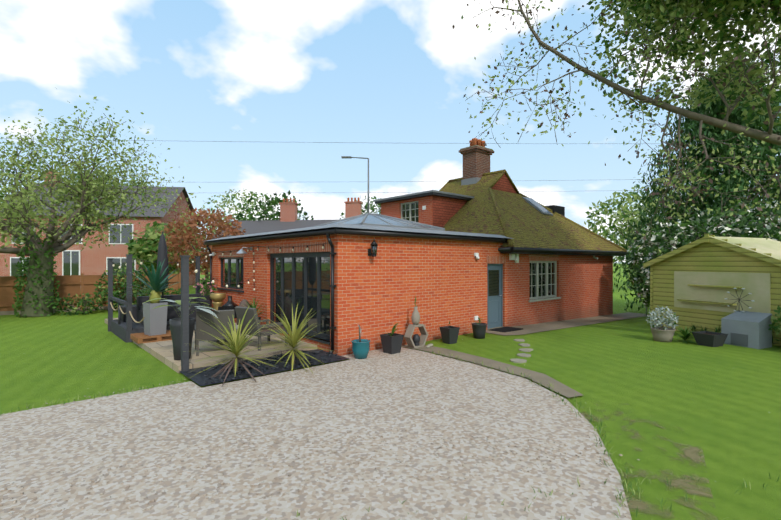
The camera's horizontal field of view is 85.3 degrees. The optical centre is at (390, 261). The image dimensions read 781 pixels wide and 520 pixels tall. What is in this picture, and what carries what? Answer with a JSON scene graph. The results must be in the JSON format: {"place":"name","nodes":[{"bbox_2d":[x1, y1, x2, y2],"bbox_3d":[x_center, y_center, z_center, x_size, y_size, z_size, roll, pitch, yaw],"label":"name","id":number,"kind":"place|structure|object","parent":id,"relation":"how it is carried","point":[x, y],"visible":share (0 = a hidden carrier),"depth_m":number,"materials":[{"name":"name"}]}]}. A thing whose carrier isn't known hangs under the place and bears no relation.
{"place":"outdoors","nodes":[
{"label":"outdoors","id":0,"kind":"place"},
{"bbox_2d":[236,299,250,324],"bbox_3d":[-3.981,1.459,11.582,0.440,0.900,0.418,0,0,-41],"label":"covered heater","id":1,"kind":"object","parent":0,"point":[243,301],"visible":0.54,"depth_m":11.49,"materials":[{"name":"grey fabric"}]},
{"bbox_2d":[179,349,349,385],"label":"slate gravel","id":2,"kind":"structure","parent":0,"point":[204,378],"depth_m":7.97,"materials":[{"name":"black gravel"}]},
{"bbox_2d":[3,138,647,192],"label":"overhead wires","id":3,"kind":"object","parent":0,"point":[404,181],"visible":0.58,"depth_m":29.78,"materials":[{"name":"black plastic"}]},
{"bbox_2d":[0,263,780,519],"bbox_3d":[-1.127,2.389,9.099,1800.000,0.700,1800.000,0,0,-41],"label":"lawn ground","id":4,"kind":"structure","parent":0,"point":[720,406],"depth_m":7.06,"materials":[{"name":"green plant"}]},
{"bbox_2d":[0,272,180,314],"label":"garden fence","id":5,"kind":"object","parent":4,"relation":"on","point":[78,285],"visible":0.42,"depth_m":17.39,"materials":[{"name":"brown wood"}]},
{"bbox_2d":[0,171,199,285],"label":"neighbour house","id":6,"kind":"structure","parent":4,"relation":"on","point":[87,260],"depth_m":30.50,"materials":[{"name":"red brick"}]},
{"bbox_2d":[0,88,207,317],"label":"tree","id":7,"kind":"object","parent":4,"relation":"on","point":[95,182],"depth_m":16.33,"materials":[{"name":"green plant"}]},
{"bbox_2d":[53,265,180,315],"bbox_3d":[-9.385,0.983,18.881,8.891,2.307,2.437,0,0,-41],"label":"hedge","id":8,"kind":"object","parent":4,"relation":"on","point":[119,277],"depth_m":17.00,"materials":[{"name":"green plant"}]},
{"bbox_2d":[107,254,199,370],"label":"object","id":9,"kind":"structure","parent":4,"relation":"on","point":[123,331],"depth_m":10.75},
{"bbox_2d":[110,302,144,324],"bbox_3d":[-6.973,1.399,11.144,0.053,0.620,3.620,0,0,-44],"label":"rope","id":10,"kind":"object","parent":9,"relation":"on","point":[119,309],"visible":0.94,"depth_m":11.59,"materials":[{"name":"beige fabric"}]},
{"bbox_2d":[156,232,169,325],"bbox_3d":[-6.182,0.449,11.508,0.500,2.520,0.500,0,0,-41],"label":"closed parasol","id":11,"kind":"object","parent":9,"relation":"on","point":[162,254],"visible":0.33,"depth_m":11.43,"materials":[{"name":"black fabric"}]},
{"bbox_2d":[121,294,209,324],"bbox_3d":[-6.668,1.349,12.513,2.000,0.720,1.850,0,0,-41],"label":"deck sofa","id":12,"kind":"object","parent":9,"relation":"on","point":[137,312],"visible":0.46,"depth_m":12.16,"materials":[{"name":"black wicker"}]},
{"bbox_2d":[201,295,211,309],"bbox_3d":[-6.003,1.399,13.799,0.424,0.620,0.424,0,0,-41],"label":"round planter","id":13,"kind":"object","parent":9,"relation":"on","point":[207,297],"visible":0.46,"depth_m":13.70,"materials":[{"name":"grey"}]},
{"bbox_2d":[193,276,216,295],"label":"planter flowers","id":14,"kind":"object","parent":13,"relation":"on","point":[206,288],"visible":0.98,"depth_m":13.71,"materials":[{"name":"pink plant"}]},
{"bbox_2d":[111,243,326,290],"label":"festoon lights","id":15,"kind":"object","parent":9,"relation":"hanging from","point":[213,281],"visible":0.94,"depth_m":11.60,"materials":[{"name":"white glass"}]},
{"bbox_2d":[125,221,207,273],"bbox_3d":[-15.790,-0.483,30.208,5.595,5.067,5.822,0,0,-41],"label":"shrub","id":16,"kind":"object","parent":4,"relation":"on","point":[139,250],"depth_m":28.23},
{"bbox_2d":[157,208,245,294],"bbox_3d":[-10.415,-0.522,24.030,4.934,5.136,4.874,0,0,-41],"label":"copper tree","id":17,"kind":"object","parent":4,"relation":"on","point":[212,220],"depth_m":23.09,"materials":[{"name":"brown plant"}]},
{"bbox_2d":[105,318,316,372],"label":"patio paving","id":18,"kind":"structure","parent":4,"relation":"on","point":[161,351],"depth_m":9.15,"materials":[{"name":"beige stone"}]},
{"bbox_2d":[130,290,171,343],"bbox_3d":[-5.841,1.304,10.516,0.900,1.210,0.860,0,0,-41],"label":"cube planter","id":19,"kind":"object","parent":18,"relation":"on","point":[155,322],"visible":0.79,"depth_m":10.36,"materials":[{"name":"grey concrete"}]},
{"bbox_2d":[125,259,180,295],"bbox_3d":[-5.734,0.349,10.528,1.360,0.880,1.485,0,0,11],"label":"agave plant","id":20,"kind":"object","parent":19,"relation":"in","point":[156,283],"visible":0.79,"depth_m":10.37,"materials":[{"name":"green plant"}]},
{"bbox_2d":[169,318,194,359],"bbox_3d":[-4.106,1.519,8.366,0.470,0.780,0.463,0,0,-41],"label":"tall planter","id":21,"kind":"object","parent":18,"relation":"on","point":[175,326],"visible":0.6,"depth_m":8.21,"materials":[{"name":"grey plastic"}]},
{"bbox_2d":[142,297,217,317],"bbox_3d":[-4.158,0.930,8.569,1.330,0.458,0.985,0,0,-19],"label":"leaf plant","id":22,"kind":"object","parent":21,"relation":"on","point":[198,307],"visible":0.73,"depth_m":8.42,"materials":[{"name":"green plant"}]},
{"bbox_2d":[194,309,233,355],"bbox_3d":[-3.751,1.449,9.024,0.740,0.920,0.906,0,0,-26],"label":"rattan chair","id":23,"kind":"object","parent":18,"relation":"on","point":[207,318],"visible":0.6,"depth_m":8.66,"materials":[{"name":"grey wicker"}]},
{"bbox_2d":[210,293,225,309],"bbox_3d":[-4.876,1.399,11.992,0.440,1.020,0.429,0,0,-41],"label":"gold urn","id":24,"kind":"object","parent":18,"relation":"on","point":[217,298],"visible":0.48,"depth_m":11.87,"materials":[{"name":"gold metal"}]},
{"bbox_2d":[208,325,245,345],"bbox_3d":[-3.896,1.744,10.124,0.800,0.330,0.700,0,0,-41],"label":"low patio table","id":25,"kind":"object","parent":18,"relation":"on","point":[219,341],"visible":0.15,"depth_m":9.97,"materials":[{"name":"grey wicker"}]},
{"bbox_2d":[218,296,237,317],"bbox_3d":[-4.433,1.425,11.717,0.600,0.972,0.700,0,0,-41],"label":"chiminea","id":26,"kind":"object","parent":18,"relation":"on","point":[230,304],"visible":0.25,"depth_m":11.59,"materials":[{"name":"black metal"}]},
{"bbox_2d":[235,306,287,350],"bbox_3d":[-2.910,1.449,9.577,0.740,0.920,0.906,0,0,39],"label":"rattan chair","id":27,"kind":"object","parent":18,"relation":"on","point":[249,315],"visible":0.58,"depth_m":9.28,"materials":[{"name":"grey wicker"}]},
{"bbox_2d":[183,307,284,385],"bbox_3d":[-2.765,1.488,7.612,1.741,1.307,1.722,0,0,-41],"label":"cordyline","id":28,"kind":"object","parent":4,"relation":"on","point":[237,341],"depth_m":7.62,"materials":[{"name":"green plant"}]},
{"bbox_2d":[198,188,278,239],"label":"tree foliage","id":29,"kind":"object","parent":4,"relation":"on","point":[246,202],"depth_m":58.78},
{"bbox_2d":[235,190,313,220],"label":"tree foliage","id":30,"kind":"object","parent":4,"relation":"on","point":[276,200],"depth_m":42.72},
{"bbox_2d":[213,197,362,236],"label":"neighbour terrace","id":31,"kind":"structure","parent":4,"relation":"on","point":[288,220],"depth_m":39.23,"materials":[{"name":"ceramic"}]},
{"bbox_2d":[251,304,336,372],"bbox_3d":[-1.905,1.519,8.277,1.677,1.386,1.730,0,0,-41],"label":"cordyline","id":32,"kind":"object","parent":4,"relation":"on","point":[293,339],"depth_m":8.25,"materials":[{"name":"green plant"}]},
{"bbox_2d":[0,347,631,519],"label":"gravel drive","id":33,"kind":"structure","parent":4,"relation":"on","point":[380,392],"depth_m":4.54,"materials":[{"name":"beige gravel"}]},
{"bbox_2d":[0,352,638,519],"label":"loose pebbles","id":34,"kind":"object","parent":33,"relation":"on","point":[251,490],"visible":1,"depth_m":4.17,"materials":[{"name":"beige gravel"}]},
{"bbox_2d":[351,325,369,358],"bbox_3d":[-0.626,1.668,8.940,0.404,0.701,0.404,0,0,-41],"label":"teal pot","id":35,"kind":"object","parent":33,"relation":"on","point":[360,348],"visible":1,"depth_m":8.80,"materials":[{"name":"ceramic"}]},
{"bbox_2d":[380,333,403,353],"bbox_3d":[0.029,1.829,9.452,0.391,0.420,0.391,0,0,-41],"label":"square planter","id":36,"kind":"object","parent":33,"relation":"on","point":[392,344],"visible":0.83,"depth_m":9.35,"materials":[{"name":"grey plastic"}]},
{"bbox_2d":[383,323,397,335],"bbox_3d":[0.019,1.494,9.394,0.449,0.329,0.301,0,0,-24],"label":"plant","id":37,"kind":"object","parent":36,"relation":"on","point":[394,329],"visible":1,"depth_m":9.46,"materials":[{"name":"green plant"}]},
{"bbox_2d":[341,156,368,212],"bbox_3d":[-2.377,-2.074,28.949,1.920,10.225,0.280,0,0,1],"label":"street lamp post","id":38,"kind":"object","parent":4,"relation":"on","point":[342,157],"visible":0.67,"depth_m":28.89,"materials":[{"name":"grey metal"}]},
{"bbox_2d":[339,196,380,219],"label":"tree foliage","id":39,"kind":"object","parent":4,"relation":"on","point":[372,208],"visible":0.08,"depth_m":54.15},
{"bbox_2d":[2,350,779,519],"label":"grass tufts","id":40,"kind":"object","parent":4,"relation":"on","point":[605,450],"visible":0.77,"depth_m":4.20,"materials":[{"name":"green plant"}]},
{"bbox_2d":[212,234,612,355],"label":"house walls","id":41,"kind":"structure","parent":4,"relation":"on","point":[443,281],"depth_m":11.45,"materials":[{"name":"brick"}]},
{"bbox_2d":[217,257,243,292],"bbox_3d":[-5.132,0.389,13.734,0.200,1.080,2.230,0,0,-41],"label":"window","id":42,"kind":"structure","parent":41,"relation":"attached to","point":[232,271],"depth_m":13.83,"materials":[{"name":"grey"}]},
{"bbox_2d":[236,247,251,253],"bbox_3d":[-4.242,-0.342,12.286,0.460,0.202,0.320,0,0,-41],"label":"outdoor wall lamp","id":43,"kind":"object","parent":41,"relation":"attached to","point":[241,251],"visible":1,"depth_m":12.21,"materials":[{"name":"silver metal"}]},
{"bbox_2d":[206,234,335,353],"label":"downpipes","id":44,"kind":"object","parent":41,"relation":"attached to","point":[332,286],"visible":0.77,"depth_m":9.12,"materials":[{"name":"black plastic"}]},
{"bbox_2d":[270,252,329,344],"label":"bifold doors","id":45,"kind":"structure","parent":41,"relation":"on","point":[301,280],"depth_m":10.44,"materials":[{"name":"grey"}]},
{"bbox_2d":[202,213,513,244],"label":"extension roof","id":46,"kind":"structure","parent":41,"relation":"on","point":[370,224],"depth_m":11.27,"materials":[{"name":"grey metal"}]},
{"bbox_2d":[368,239,377,256],"bbox_3d":[-0.392,-0.321,9.567,0.173,0.400,0.270,0,0,-41],"label":"wall lantern","id":47,"kind":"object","parent":41,"relation":"attached to","point":[372,251],"depth_m":9.50,"materials":[{"name":"black metal"}]},
{"bbox_2d":[209,252,597,319],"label":"security lights","id":48,"kind":"object","parent":41,"relation":"attached to","point":[515,257],"visible":0.98,"depth_m":13.43,"materials":[{"name":"white plastic"}]},
{"bbox_2d":[487,264,502,329],"bbox_3d":[3.185,1.054,12.980,0.940,2.010,0.220,0,0,-41],"label":"side door","id":49,"kind":"structure","parent":41,"relation":"attached to","point":[494,296],"depth_m":13.04,"materials":[{"name":"blue wood"}]},
{"bbox_2d":[439,169,628,255],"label":"tiled roof","id":50,"kind":"structure","parent":41,"relation":"on","point":[498,204],"depth_m":16.48,"materials":[{"name":"tile"}]},
{"bbox_2d":[373,190,473,227],"bbox_3d":[1.543,-1.666,18.018,3.000,2.010,3.490,0,0,-41],"label":"dormer","id":51,"kind":"object","parent":50,"relation":"on","point":[436,208],"visible":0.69,"depth_m":16.67,"materials":[{"name":"brick"}]},
{"bbox_2d":[459,138,493,184],"bbox_3d":[3.907,-4.291,19.268,1.300,2.460,1.020,0,0,-41],"label":"chimney","id":52,"kind":"object","parent":50,"relation":"on","point":[476,153],"visible":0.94,"depth_m":18.92,"materials":[{"name":"brick"}]},
{"bbox_2d":[529,261,560,301],"bbox_3d":[5.360,0.649,14.897,2.120,1.380,0.220,0,0,-41],"label":"window","id":53,"kind":"structure","parent":41,"relation":"attached to","point":[543,280],"depth_m":14.99,"materials":[{"name":"beige wood"}]},
{"bbox_2d":[440,326,459,343],"bbox_3d":[1.488,1.839,10.671,0.360,0.400,0.360,0,0,-36],"label":"square planter","id":54,"kind":"object","parent":4,"relation":"on","point":[449,335],"visible":1,"depth_m":10.57,"materials":[{"name":"grey plastic"}]},
{"bbox_2d":[471,323,486,338],"bbox_3d":[2.384,1.849,11.393,0.424,0.380,0.424,0,0,-41],"label":"square planter","id":55,"kind":"object","parent":4,"relation":"on","point":[479,331],"visible":0.96,"depth_m":11.25,"materials":[{"name":"grey plastic"}]},
{"bbox_2d":[402,345,582,397],"bbox_3d":[1.770,2.009,8.430,0.850,0.001,4.659,0,0,-32],"label":"stone path edging","id":56,"kind":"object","parent":4,"relation":"on","point":[557,386],"depth_m":8.00,"materials":[{"name":"grey stone"}]},
{"bbox_2d":[404,307,432,347],"bbox_3d":[0.732,1.540,10.047,0.762,0.957,0.415,0,0,-41],"label":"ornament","id":57,"kind":"object","parent":56,"relation":"on","point":[417,341],"visible":0.94,"depth_m":10.00,"materials":[{"name":"stone"}]},
{"bbox_2d":[510,339,532,362],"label":"stepping stone path","id":58,"kind":"structure","parent":4,"relation":"on","point":[516,360],"depth_m":9.48,"materials":[{"name":"grey stone"}]},
{"bbox_2d":[584,184,700,280],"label":"tree foliage","id":59,"kind":"object","parent":4,"relation":"on","point":[605,233],"depth_m":41.46,"materials":[{"name":"green plant"}]},
{"bbox_2d":[581,401,715,519],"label":"bare soil patches","id":60,"kind":"object","parent":4,"relation":"on","point":[695,456],"visible":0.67,"depth_m":3.88,"materials":[{"name":"brown soil"}]},
{"bbox_2d":[608,192,701,255],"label":"tree foliage","id":61,"kind":"object","parent":4,"relation":"on","point":[625,223],"visible":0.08,"depth_m":50.37,"materials":[{"name":"green plant"}]},
{"bbox_2d":[650,327,675,341],"bbox_3d":[7.032,1.879,10.959,0.564,0.320,0.564,0,0,-41],"label":"plant pot","id":62,"kind":"object","parent":4,"relation":"on","point":[659,334],"visible":0.94,"depth_m":10.79,"materials":[{"name":"stone"}]},
{"bbox_2d":[646,305,678,329],"bbox_3d":[7.011,1.465,10.961,0.749,0.691,0.764,0,0,-41],"label":"silver shrub","id":63,"kind":"object","parent":62,"relation":"on","point":[660,320],"visible":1,"depth_m":10.94,"materials":[{"name":"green plant"}]},
{"bbox_2d":[673,326,695,343],"bbox_3d":[7.472,1.851,10.764,0.786,0.427,0.750,0,0,24],"label":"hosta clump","id":64,"kind":"object","parent":4,"relation":"on","point":[686,333],"visible":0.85,"depth_m":10.72,"materials":[{"name":"green plant"}]},
{"bbox_2d":[612,56,780,311],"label":"tree","id":65,"kind":"object","parent":4,"relation":"on","point":[714,132],"depth_m":20.65,"materials":[{"name":"green plant"}]},
{"bbox_2d":[624,198,780,308],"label":"laurel hedge","id":66,"kind":"object","parent":4,"relation":"on","point":[687,233],"depth_m":15.82,"materials":[{"name":"green plant"}]},
{"bbox_2d":[692,331,727,346],"bbox_3d":[7.811,1.889,10.379,0.520,0.300,0.520,0,0,-21],"label":"dark planter","id":67,"kind":"object","parent":4,"relation":"on","point":[709,339],"visible":0.94,"depth_m":10.24,"materials":[{"name":"grey plastic"}]},
{"bbox_2d":[643,233,780,345],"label":"garden shed","id":68,"kind":"structure","parent":4,"relation":"on","point":[693,283],"depth_m":11.67,"materials":[{"name":"green wood"}]},
{"bbox_2d":[689,325,776,345],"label":"plants","id":69,"kind":"object","parent":4,"relation":"on","point":[705,329],"visible":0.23,"depth_m":11.68,"materials":[{"name":"green plant"}]},
{"bbox_2d":[725,288,753,311],"bbox_3d":[8.825,1.346,10.740,0.092,1.386,0.666,0,0,-22],"label":"starburst ornament","id":70,"kind":"object","parent":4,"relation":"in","point":[738,298],"visible":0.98,"depth_m":10.75,"materials":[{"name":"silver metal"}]},
{"bbox_2d":[721,310,771,348],"bbox_3d":[8.723,1.639,10.387,0.620,0.800,0.800,0,0,-22],"label":"storage box","id":71,"kind":"object","parent":4,"relation":"on","point":[748,329],"visible":0.91,"depth_m":10.18,"materials":[{"name":"grey plastic"}]},
{"bbox_2d":[768,306,780,344],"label":"shrub","id":72,"kind":"object","parent":4,"relation":"on","point":[773,319],"visible":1,"depth_m":9.92,"materials":[{"name":"green plant"}]},
{"bbox_2d":[0,0,780,262],"label":"sky","id":73,"kind":"structure","parent":0,"point":[386,80],"materials":[{"name":"blue"}]},
{"bbox_2d":[486,312,649,334],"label":"concrete path","id":74,"kind":"structure","parent":0,"point":[539,327],"depth_m":14.66,"materials":[{"name":"grey concrete"}]},
{"bbox_2d":[489,326,522,332],"bbox_3d":[3.446,2.018,12.683,1.000,0.020,0.570,0,0,-41],"label":"doormat","id":75,"kind":"object","parent":74,"relation":"on","point":[506,329],"depth_m":12.61,"materials":[{"name":"black rubber"}]},
{"bbox_2d":[452,0,780,253],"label":"tree","id":76,"kind":"object","parent":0,"point":[717,18],"depth_m":9.22,"materials":[{"name":"green plant"}]},
{"bbox_3d":[-3.584,1.684,11.132,0.364,0.450,0.364,0,0,-41],"label":"round planter","id":77,"kind":"object","parent":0,"visible":0},
{"bbox_2d":[239,298,271,317],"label":"planter flowers","id":78,"kind":"object","parent":77,"relation":"on","point":[253,305],"visible":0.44,"depth_m":11.09,"materials":[{"name":"green plant"}]}
]}

